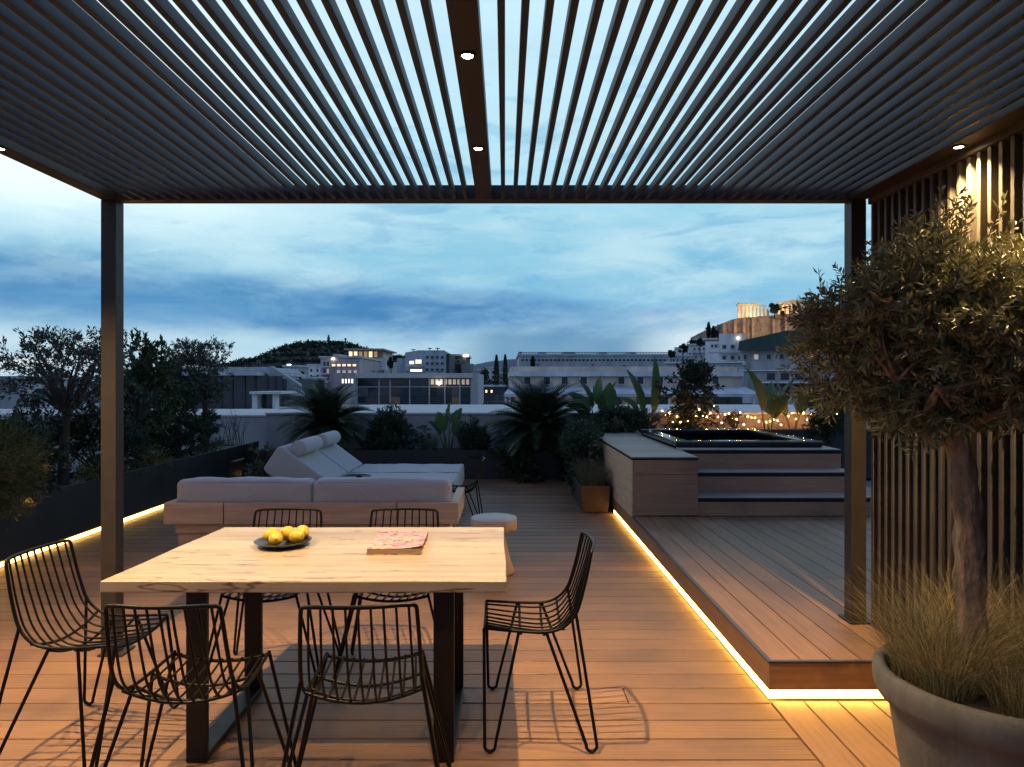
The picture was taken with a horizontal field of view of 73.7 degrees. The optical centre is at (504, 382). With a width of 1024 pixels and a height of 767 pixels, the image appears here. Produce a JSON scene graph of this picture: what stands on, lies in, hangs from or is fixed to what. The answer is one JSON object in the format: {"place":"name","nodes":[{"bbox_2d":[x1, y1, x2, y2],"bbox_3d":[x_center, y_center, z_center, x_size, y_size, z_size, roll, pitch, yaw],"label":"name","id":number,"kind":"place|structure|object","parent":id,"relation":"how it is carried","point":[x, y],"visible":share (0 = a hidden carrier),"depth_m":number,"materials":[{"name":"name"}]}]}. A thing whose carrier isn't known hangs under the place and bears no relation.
{"place":"outdoors","nodes":[
{"label":"outdoors","id":0,"kind":"place"},
{"bbox_2d":[0,376,91,408],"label":"apartment block","id":1,"kind":"structure","parent":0,"point":[5,403],"depth_m":90.00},
{"bbox_2d":[124,366,324,408],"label":"glass building","id":2,"kind":"structure","parent":0,"point":[244,382],"depth_m":39.90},
{"bbox_2d":[249,391,297,408],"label":"roof pavilion","id":3,"kind":"structure","parent":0,"point":[270,399],"depth_m":30.18,"materials":[{"name":"white concrete"}]},
{"bbox_2d":[282,364,307,376],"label":"house","id":4,"kind":"structure","parent":0,"point":[304,368],"depth_m":150.00,"materials":[{"name":"white"}]},
{"bbox_2d":[225,344,393,367],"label":"wooded hill","id":5,"kind":"structure","parent":0,"point":[277,363],"depth_m":528.35,"materials":[{"name":"plant"}]},
{"bbox_2d":[219,339,404,367],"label":"hillside wood","id":6,"kind":"object","parent":5,"relation":"on","point":[250,361],"visible":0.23,"depth_m":545.75,"materials":[{"name":"plant"}]},
{"bbox_2d":[319,354,381,404],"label":"apartment block","id":7,"kind":"structure","parent":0,"point":[338,370],"depth_m":105.00,"materials":[{"name":"white"}]},
{"bbox_2d":[340,474,370,477],"bbox_3d":[-1.691,1.064,7.750,0.346,0.023,0.346,0,0,0],"label":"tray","id":8,"kind":"object","parent":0,"point":[354,475],"visible":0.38,"depth_m":7.85,"materials":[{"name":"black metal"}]},
{"bbox_2d":[344,348,396,372],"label":"terrace block","id":9,"kind":"structure","parent":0,"point":[383,354],"depth_m":154.91,"materials":[{"name":"concrete"}]},
{"bbox_2d":[354,373,483,404],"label":"glass building","id":10,"kind":"structure","parent":0,"point":[417,388],"depth_m":51.90,"materials":[{"name":"glass"}]},
{"bbox_2d":[397,350,454,372],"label":"office block","id":11,"kind":"structure","parent":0,"point":[427,361],"depth_m":120.00,"materials":[{"name":"white"}]},
{"bbox_2d":[451,354,473,372],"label":"office block","id":12,"kind":"structure","parent":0,"point":[462,364],"depth_m":134.96,"materials":[{"name":"white"}]},
{"bbox_2d":[0,0,926,380],"label":"sky","id":13,"kind":"structure","parent":0,"point":[482,282],"materials":[{"name":"blue"}]},
{"bbox_2d":[485,366,501,384],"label":"house","id":14,"kind":"structure","parent":0,"point":[490,373],"depth_m":190.00,"materials":[{"name":"concrete"}]},
{"bbox_2d":[482,384,505,404],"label":"house","id":15,"kind":"structure","parent":0,"point":[492,392],"depth_m":72.00,"materials":[{"name":"white"}]},
{"bbox_2d":[479,368,492,384],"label":"pine tree","id":16,"kind":"object","parent":15,"relation":"on","point":[484,372],"visible":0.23,"depth_m":84.74,"materials":[{"name":"green plant"}]},
{"bbox_2d":[493,355,499,384],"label":"cypress tree","id":17,"kind":"object","parent":15,"relation":"on","point":[496,370],"visible":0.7,"depth_m":74.89,"materials":[{"name":"green plant"}]},
{"bbox_2d":[502,354,507,391],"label":"cypress tree","id":18,"kind":"object","parent":15,"relation":"on","point":[505,372],"visible":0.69,"depth_m":77.89,"materials":[{"name":"green plant"}]},
{"bbox_2d":[474,359,516,371],"bbox_3d":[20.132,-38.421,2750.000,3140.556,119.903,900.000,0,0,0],"label":"mountain ridge","id":19,"kind":"structure","parent":0,"point":[511,363],"depth_m":2565.55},
{"bbox_2d":[498,370,509,402],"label":"house","id":20,"kind":"structure","parent":0,"point":[501,379],"depth_m":140.00,"materials":[{"name":"concrete"}]},
{"bbox_2d":[265,405,870,460],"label":"parapet wall","id":21,"kind":"structure","parent":0,"point":[417,415],"depth_m":11.80,"materials":[{"name":"stone"}]},
{"bbox_2d":[516,352,667,366],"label":"long building","id":22,"kind":"structure","parent":0,"point":[597,359],"depth_m":150.00,"materials":[{"name":"concrete"}]},
{"bbox_2d":[504,367,756,404],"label":"cream building","id":23,"kind":"structure","parent":0,"point":[734,392],"depth_m":37.95,"materials":[{"name":"white concrete"}]},
{"bbox_2d":[617,376,624,384],"bbox_3d":[6.459,-0.142,37.944,0.423,0.473,0.107,0,0,0],"label":"window","id":24,"kind":"structure","parent":23,"relation":"in","point":[620,379],"depth_m":37.96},
{"bbox_2d":[666,354,693,361],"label":"house","id":25,"kind":"structure","parent":0,"point":[677,358],"depth_m":130.15,"materials":[{"name":"paint"}]},
{"bbox_2d":[678,343,688,358],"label":"city tree","id":26,"kind":"object","parent":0,"point":[684,347],"visible":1,"depth_m":99.74,"materials":[{"name":"green plant"}]},
{"bbox_2d":[686,344,704,354],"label":"house","id":27,"kind":"structure","parent":0,"point":[694,347],"depth_m":150.03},
{"bbox_2d":[692,351,704,361],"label":"house","id":28,"kind":"structure","parent":0,"point":[698,356],"depth_m":110.09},
{"bbox_2d":[609,478,885,703],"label":"terrace slab","id":29,"kind":"structure","parent":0,"point":[868,482],"depth_m":3.78,"materials":[{"name":"concrete"}]},
{"bbox_2d":[0,479,821,766],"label":"deck","id":30,"kind":"structure","parent":29,"relation":"on","point":[671,683],"depth_m":3.56,"materials":[{"name":"wood"}]},
{"bbox_2d":[0,539,178,766],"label":"wire chair","id":31,"kind":"object","parent":30,"relation":"on","point":[86,646],"visible":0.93,"depth_m":2.90,"materials":[{"name":"metal"}]},
{"bbox_2d":[0,441,258,566],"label":"planter trough","id":32,"kind":"object","parent":30,"relation":"on","point":[72,512],"visible":0.51,"depth_m":6.91,"materials":[{"name":"black metal"}]},
{"bbox_2d":[0,406,55,531],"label":"needle bush","id":33,"kind":"object","parent":32,"relation":"on","point":[13,468],"visible":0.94,"depth_m":5.62,"materials":[{"name":"green plant"}]},
{"bbox_2d":[0,398,75,495],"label":"shrub","id":34,"kind":"object","parent":32,"relation":"on","point":[60,452],"visible":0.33,"depth_m":6.35,"materials":[{"name":"green plant"}]},
{"bbox_2d":[0,324,138,484],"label":"olive tree","id":35,"kind":"object","parent":32,"relation":"on","point":[67,401],"visible":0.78,"depth_m":6.92,"materials":[{"name":"green plant"}]},
{"bbox_2d":[63,454,128,481],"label":"trailing plant","id":36,"kind":"object","parent":32,"relation":"on","point":[85,470],"visible":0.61,"depth_m":7.03,"materials":[{"name":"plant"}]},
{"bbox_2d":[40,398,154,475],"bbox_3d":[-4.464,0.657,7.615,0.944,1.085,1.566,0,0,14],"label":"shrub","id":37,"kind":"object","parent":32,"relation":"on","point":[135,440],"visible":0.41,"depth_m":7.33,"materials":[{"name":"green plant"}]},
{"bbox_2d":[91,327,186,466],"bbox_3d":[-4.578,0.162,8.551,1.017,1.748,0.943,0,0,19],"label":"laurel tree","id":38,"kind":"object","parent":32,"relation":"on","point":[145,371],"visible":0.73,"depth_m":8.48,"materials":[{"name":"green plant"}]},
{"bbox_2d":[129,444,172,469],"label":"trailing plant","id":39,"kind":"object","parent":32,"relation":"on","point":[152,455],"visible":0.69,"depth_m":8.22,"materials":[{"name":"plant"}]},
{"bbox_2d":[143,377,223,458],"bbox_3d":[-4.484,0.582,9.440,0.983,1.332,1.630,0,0,0],"label":"shrub","id":40,"kind":"object","parent":32,"relation":"on","point":[175,438],"visible":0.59,"depth_m":9.36,"materials":[{"name":"green plant"}]},
{"bbox_2d":[159,335,235,450],"bbox_3d":[-4.607,0.149,10.312,1.256,1.770,1.334,0,0,0],"label":"olive tree","id":41,"kind":"object","parent":32,"relation":"on","point":[203,380],"visible":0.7,"depth_m":10.11,"materials":[{"name":"green plant"}]},
{"bbox_2d":[192,435,233,455],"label":"trailing plant","id":42,"kind":"object","parent":32,"relation":"on","point":[206,445],"visible":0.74,"depth_m":9.82,"materials":[{"name":"green plant"}]},
{"bbox_2d":[217,410,249,445],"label":"bare shrub","id":43,"kind":"object","parent":32,"relation":"on","point":[233,428],"visible":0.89,"depth_m":11.18,"materials":[{"name":"plant"}]},
{"bbox_2d":[89,604,296,766],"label":"wire chair","id":44,"kind":"object","parent":30,"relation":"on","point":[164,698],"visible":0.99,"depth_m":2.29,"materials":[{"name":"metal"}]},
{"bbox_2d":[227,458,243,477],"bbox_3d":[-3.056,1.173,7.330,0.438,0.712,0.525,0,0,2],"label":"wire chair","id":45,"kind":"object","parent":30,"relation":"on","point":[240,465],"visible":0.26,"depth_m":7.32,"materials":[{"name":"metal"}]},
{"bbox_2d":[243,441,274,476],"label":"shrub","id":46,"kind":"object","parent":30,"relation":"on","point":[259,472],"visible":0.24,"depth_m":8.24,"materials":[{"name":"green plant"}]},
{"bbox_2d":[209,508,340,684],"bbox_3d":[-1.225,1.120,3.645,0.603,0.818,0.504,0,0,0],"label":"wire chair","id":47,"kind":"object","parent":30,"relation":"on","point":[228,597],"visible":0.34,"depth_m":3.70,"materials":[{"name":"metal"}]},
{"bbox_2d":[100,527,506,762],"bbox_3d":[-0.795,1.153,3.195,1.602,0.747,1.018,0,0,0],"label":"dining table","id":48,"kind":"object","parent":30,"relation":"on","point":[449,567],"visible":0.91,"depth_m":2.86,"materials":[{"name":"brown wood"}]},
{"bbox_2d":[254,535,311,548],"bbox_3d":[-1.065,0.765,3.280,0.268,0.028,0.268,0,0,0],"label":"plate","id":49,"kind":"object","parent":48,"relation":"on","point":[263,542],"visible":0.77,"depth_m":3.25,"materials":[{"name":"ceramic"}]},
{"bbox_2d":[263,528,279,541],"bbox_3d":[-1.126,0.733,3.302,0.078,0.067,0.070,0,0,0],"label":"lemon","id":50,"kind":"object","parent":49,"relation":"on","point":[267,532],"visible":0.57,"depth_m":3.28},
{"bbox_2d":[268,531,282,545],"bbox_3d":[-1.083,0.734,3.224,0.069,0.067,0.081,0,0,0],"label":"lemon","id":51,"kind":"object","parent":49,"relation":"on","point":[275,538],"visible":1,"depth_m":3.20,"materials":[{"name":"food"}]},
{"bbox_2d":[280,526,294,540],"bbox_3d":[-1.053,0.732,3.320,0.073,0.074,0.079,0,0,0],"label":"lemon","id":52,"kind":"object","parent":49,"relation":"on","point":[285,531],"visible":0.62,"depth_m":3.29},
{"bbox_2d":[289,529,304,542],"bbox_3d":[-0.997,0.733,3.268,0.076,0.068,0.070,0,0,0],"label":"lemon","id":53,"kind":"object","parent":49,"relation":"on","point":[296,535],"visible":1,"depth_m":3.24,"materials":[{"name":"food"}]},
{"bbox_2d":[296,525,309,537],"bbox_3d":[-0.993,0.730,3.347,0.068,0.068,0.083,0,0,0],"label":"lemon","id":54,"kind":"object","parent":49,"relation":"on","point":[304,529],"visible":0.51,"depth_m":3.33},
{"bbox_2d":[366,530,428,554],"bbox_3d":[-0.507,0.758,3.280,0.261,0.041,0.366,0,0,0],"label":"book","id":55,"kind":"object","parent":48,"relation":"on","point":[398,542],"visible":1,"depth_m":3.20,"materials":[{"name":"paper"}]},
{"bbox_2d":[164,476,464,546],"bbox_3d":[-1.705,1.184,6.474,2.590,0.686,0.948,0,0,0],"label":"garden sofa","id":56,"kind":"object","parent":30,"relation":"on","point":[198,507],"visible":0.95,"depth_m":6.04,"materials":[{"name":"fabric"}]},
{"bbox_2d":[264,443,463,487],"bbox_3d":[-1.578,1.083,8.301,2.091,0.773,1.792,0,0,0],"label":"daybed","id":57,"kind":"object","parent":30,"relation":"on","point":[335,460],"visible":0.41,"depth_m":8.05,"materials":[{"name":"fabric"}]},
{"bbox_2d":[291,436,322,455],"bbox_3d":[-2.262,0.715,7.835,0.176,0.176,0.730,0,0,0],"label":"bolster pillow","id":58,"kind":"object","parent":57,"relation":"on","point":[301,447],"visible":1,"depth_m":7.56,"materials":[{"name":"fabric"}]},
{"bbox_2d":[316,430,340,447],"bbox_3d":[-2.262,0.715,8.720,0.176,0.176,0.720,0,0,0],"label":"bolster pillow","id":59,"kind":"object","parent":57,"relation":"on","point":[329,438],"visible":0.61,"depth_m":8.57,"materials":[{"name":"fabric"}]},
{"bbox_2d":[281,602,451,766],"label":"wire chair","id":60,"kind":"object","parent":30,"relation":"on","point":[311,691],"visible":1,"depth_m":2.29,"materials":[{"name":"metal"}]},
{"bbox_2d":[331,508,438,687],"bbox_3d":[-0.567,1.120,3.645,0.603,0.818,0.504,0,0,0],"label":"wire chair","id":61,"kind":"object","parent":30,"relation":"on","point":[355,596],"visible":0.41,"depth_m":3.55,"materials":[{"name":"metal"}]},
{"bbox_2d":[245,448,581,478],"bbox_3d":[-1.460,1.298,11.300,5.360,0.457,0.840,0,0,0],"label":"planter trough","id":62,"kind":"object","parent":30,"relation":"on","point":[549,468],"visible":0.25,"depth_m":10.88,"materials":[{"name":"black metal"}]},
{"bbox_2d":[275,378,375,452],"bbox_3d":[-2.956,0.523,11.217,1.751,1.194,1.667,0,0,0],"label":"cycad","id":63,"kind":"object","parent":62,"relation":"in","point":[326,412],"visible":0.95,"depth_m":10.97,"materials":[{"name":"green plant"}]},
{"bbox_2d":[383,401,405,447],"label":"shrub","id":64,"kind":"object","parent":62,"relation":"in","point":[396,406],"visible":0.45,"depth_m":11.32,"materials":[{"name":"green plant"}]},
{"bbox_2d":[362,406,431,449],"bbox_3d":[-1.830,0.782,11.271,1.240,0.862,0.781,0,0,0],"label":"shrub","id":65,"kind":"object","parent":62,"relation":"in","point":[380,424],"visible":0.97,"depth_m":11.20,"materials":[{"name":"green plant"}]},
{"bbox_2d":[414,430,441,449],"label":"reed grass","id":66,"kind":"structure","parent":62,"relation":"in","point":[429,445],"depth_m":11.01,"materials":[{"name":"green plant"}]},
{"bbox_2d":[428,401,461,449],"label":"paddle leaf plant","id":67,"kind":"object","parent":62,"relation":"in","point":[440,422],"visible":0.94,"depth_m":11.18,"materials":[{"name":"green plant"}]},
{"bbox_2d":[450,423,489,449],"bbox_3d":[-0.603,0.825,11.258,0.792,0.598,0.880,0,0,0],"label":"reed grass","id":68,"kind":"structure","parent":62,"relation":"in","point":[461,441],"depth_m":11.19,"materials":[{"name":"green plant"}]},
{"bbox_2d":[455,414,496,459],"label":"shrub","id":69,"kind":"object","parent":62,"relation":"in","point":[476,433],"visible":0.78,"depth_m":10.98,"materials":[{"name":"green plant"}]},
{"bbox_2d":[490,443,543,483],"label":"shrub","id":70,"kind":"object","parent":62,"relation":"in","point":[523,457],"visible":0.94,"depth_m":10.55,"materials":[{"name":"green plant"}]},
{"bbox_2d":[480,376,586,456],"bbox_3d":[0.583,0.495,11.015,1.870,1.250,1.949,0,0,-32],"label":"cycad","id":71,"kind":"object","parent":62,"relation":"on","point":[539,414],"visible":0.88,"depth_m":10.70,"materials":[{"name":"green plant"}]},
{"bbox_2d":[565,375,616,414],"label":"paddle leaf plant","id":72,"kind":"object","parent":62,"relation":"in","point":[601,397],"visible":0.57,"depth_m":11.31,"materials":[{"name":"green plant"}]},
{"bbox_2d":[452,457,484,515],"bbox_3d":[-0.435,1.161,7.200,0.454,0.737,0.543,0,0,0],"label":"wire chair","id":73,"kind":"object","parent":30,"relation":"on","point":[469,490],"visible":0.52,"depth_m":7.12,"materials":[{"name":"metal"}]},
{"bbox_2d":[471,513,516,575],"bbox_3d":[-0.090,1.304,5.520,0.372,0.446,0.372,0,0,0],"label":"round stool","id":74,"kind":"object","parent":30,"relation":"on","point":[507,522],"visible":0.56,"depth_m":5.43,"materials":[{"name":"fabric"}]},
{"bbox_2d":[0,0,1023,656],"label":"pergola","id":75,"kind":"object","parent":30,"relation":"on","point":[94,108],"visible":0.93,"depth_m":2.61,"materials":[{"name":"metal"}]},
{"bbox_2d":[459,51,476,60],"bbox_3d":[-0.117,-1.022,2.135,0.056,0.007,0.056,0,0,0],"label":"downlight","id":76,"kind":"object","parent":75,"relation":"attached to","point":[467,55],"visible":1,"depth_m":2.13,"materials":[{"name":"metal"}]},
{"bbox_2d":[482,531,597,753],"bbox_3d":[0.155,1.120,3.115,0.504,0.818,0.603,0,0,0],"label":"wire chair","id":77,"kind":"object","parent":30,"relation":"on","point":[579,590],"visible":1,"depth_m":3.11,"materials":[{"name":"metal"}]},
{"bbox_2d":[569,472,610,511],"bbox_3d":[1.065,1.367,8.763,0.359,0.319,1.474,0,0,0],"label":"tapered planter","id":78,"kind":"object","parent":30,"relation":"on","point":[591,498],"visible":0.64,"depth_m":8.04,"materials":[{"name":"brown metal"}]},
{"bbox_2d":[558,415,605,491],"bbox_3d":[1.038,0.931,9.198,0.706,1.021,1.216,0,0,0],"label":"shrub","id":79,"kind":"object","parent":78,"relation":"in","point":[575,439],"visible":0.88,"depth_m":8.95,"materials":[{"name":"green plant"}]},
{"bbox_2d":[570,455,612,485],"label":"reed grass","id":80,"kind":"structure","parent":78,"relation":"in","point":[586,475],"depth_m":8.24,"materials":[{"name":"plant"}]},
{"bbox_2d":[556,420,586,480],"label":"shrub","id":81,"kind":"object","parent":29,"relation":"on","point":[561,464],"visible":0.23,"depth_m":10.65,"materials":[{"name":"green plant"}]},
{"bbox_2d":[576,402,660,474],"bbox_3d":[1.702,0.911,10.601,1.355,1.233,1.261,0,0,0],"label":"shrub","id":82,"kind":"object","parent":29,"relation":"on","point":[634,418],"visible":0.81,"depth_m":10.43,"materials":[{"name":"green plant"}]},
{"bbox_2d":[609,487,896,697],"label":"deck platform","id":83,"kind":"structure","parent":29,"relation":"on","point":[745,587],"depth_m":4.46,"materials":[{"name":"brown"}]},
{"bbox_2d":[585,429,870,516],"bbox_3d":[2.487,1.069,8.889,2.426,0.823,4.021,0,0,0],"label":"hot tub","id":84,"kind":"object","parent":83,"relation":"on","point":[721,473],"visible":0.87,"depth_m":7.21,"materials":[{"name":"brown wood"}]},
{"bbox_2d":[758,429,870,477],"bbox_3d":[4.620,1.139,11.355,4.760,0.777,0.810,0,0,0],"label":"raised planter","id":85,"kind":"object","parent":29,"relation":"on","point":[838,443],"visible":0.07,"depth_m":10.95,"materials":[{"name":"black metal"}]},
{"bbox_2d":[619,356,660,428],"bbox_3d":[2.233,0.243,11.328,0.821,1.383,0.316,0,0,-20],"label":"paddle leaf plant","id":86,"kind":"object","parent":85,"relation":"in","point":[640,394],"visible":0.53,"depth_m":11.41,"materials":[{"name":"green plant"}]},
{"bbox_2d":[654,357,724,425],"bbox_3d":[3.057,0.172,11.275,1.167,1.242,0.922,0,0,-25],"label":"citrus tree","id":87,"kind":"object","parent":85,"relation":"on","point":[698,374],"visible":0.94,"depth_m":11.14,"materials":[{"name":"green plant"}]},
{"bbox_2d":[648,401,730,428],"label":"shrub","id":88,"kind":"object","parent":85,"relation":"in","point":[681,424],"visible":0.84,"depth_m":11.12,"materials":[{"name":"green plant"}]},
{"bbox_2d":[723,408,744,428],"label":"ball shrub","id":89,"kind":"object","parent":85,"relation":"on","point":[731,421],"visible":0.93,"depth_m":11.40,"materials":[{"name":"green plant"}]},
{"bbox_2d":[746,368,796,429],"bbox_3d":[4.470,0.269,11.449,0.693,1.049,0.764,0,0,32],"label":"paddle leaf plant","id":90,"kind":"object","parent":85,"relation":"in","point":[774,408],"visible":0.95,"depth_m":11.29,"materials":[{"name":"green plant"}]},
{"bbox_2d":[769,382,817,429],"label":"paddle leaf plant","id":91,"kind":"object","parent":85,"relation":"in","point":[800,408],"visible":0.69,"depth_m":11.32,"materials":[{"name":"green plant"}]},
{"bbox_2d":[802,382,843,445],"bbox_3d":[5.138,0.465,10.934,0.806,1.098,0.849,0,0,0],"label":"shrub","id":92,"kind":"object","parent":85,"relation":"in","point":[828,429],"visible":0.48,"depth_m":10.84,"materials":[{"name":"green plant"}]},
{"bbox_2d":[771,701,899,766],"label":"deck front border","id":93,"kind":"object","parent":29,"relation":"on","point":[845,734],"visible":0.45,"depth_m":3.01,"materials":[{"name":"wood"}]},
{"bbox_2d":[872,640,1023,766],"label":"plant pot","id":94,"kind":"object","parent":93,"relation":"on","point":[930,729],"visible":0.61,"depth_m":2.15,"materials":[{"name":"concrete"}]},
{"bbox_2d":[769,184,1023,694],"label":"olive tree","id":95,"kind":"object","parent":94,"relation":"in","point":[932,331],"visible":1,"depth_m":2.22,"materials":[{"name":"green plant"}]},
{"bbox_2d":[868,120,1023,640],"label":"slatted screen","id":96,"kind":"object","parent":29,"relation":"on","point":[912,518],"visible":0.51,"depth_m":3.19,"materials":[{"name":"wood"}]},
{"bbox_2d":[802,549,1023,717],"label":"ornamental grass","id":97,"kind":"object","parent":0,"point":[931,667],"depth_m":2.28,"materials":[{"name":"plant"}]},
{"label":"city ground","id":98,"kind":"structure","parent":0,"visible":0},
{"bbox_2d":[0,409,289,474],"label":"parapet wall","id":99,"kind":"structure","parent":98,"relation":"on","point":[255,430],"depth_m":12.50,"materials":[{"name":"stone"}]},
{"bbox_2d":[307,364,319,376],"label":"house","id":100,"kind":"structure","parent":98,"relation":"on","point":[313,369],"depth_m":140.00,"materials":[{"name":"white"}]},
{"bbox_2d":[301,374,327,388],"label":"house","id":101,"kind":"structure","parent":98,"relation":"on","point":[317,377],"depth_m":100.29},
{"bbox_2d":[695,337,704,354],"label":"city tree","id":102,"kind":"object","parent":98,"relation":"on","point":[700,342],"visible":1,"depth_m":67.82,"materials":[{"name":"green plant"}]},
{"bbox_2d":[664,359,758,404],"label":"white block","id":103,"kind":"structure","parent":98,"relation":"on","point":[737,364],"depth_m":55.32,"materials":[{"name":"white"}]},
{"bbox_2d":[705,333,744,360],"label":"white block","id":104,"kind":"structure","parent":98,"relation":"on","point":[725,347],"depth_m":62.15,"materials":[{"name":"concrete"}]},
{"bbox_2d":[738,329,843,404],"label":"green roofed building","id":105,"kind":"structure","parent":98,"relation":"on","point":[758,357],"depth_m":54.24,"materials":[{"name":"concrete"}]},
{"bbox_2d":[766,373,775,380],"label":"window","id":106,"kind":"structure","parent":105,"relation":"in","point":[769,376],"depth_m":54.37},
{"bbox_2d":[780,372,789,380],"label":"window","id":107,"kind":"structure","parent":105,"relation":"in","point":[786,376],"depth_m":53.99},
{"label":"citadel hill","id":108,"kind":"structure","parent":0,"visible":0},
{"bbox_2d":[706,322,710,337],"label":"cypress tree","id":109,"kind":"object","parent":108,"relation":"on","point":[708,330],"visible":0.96,"depth_m":269.50,"materials":[{"name":"green plant"}]},
{"bbox_2d":[691,314,836,340],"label":"fortress wall","id":110,"kind":"structure","parent":108,"relation":"on","point":[750,327],"depth_m":299.22,"materials":[{"name":"stone"}]},
{"bbox_2d":[736,299,803,317],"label":"temple ruin","id":111,"kind":"object","parent":108,"relation":"on","point":[747,312],"visible":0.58,"depth_m":311.38,"materials":[{"name":"stone"}]},
{"bbox_2d":[768,302,780,318],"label":"pine tree","id":112,"kind":"object","parent":108,"relation":"on","point":[774,309],"visible":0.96,"depth_m":295.37,"materials":[{"name":"green plant"}]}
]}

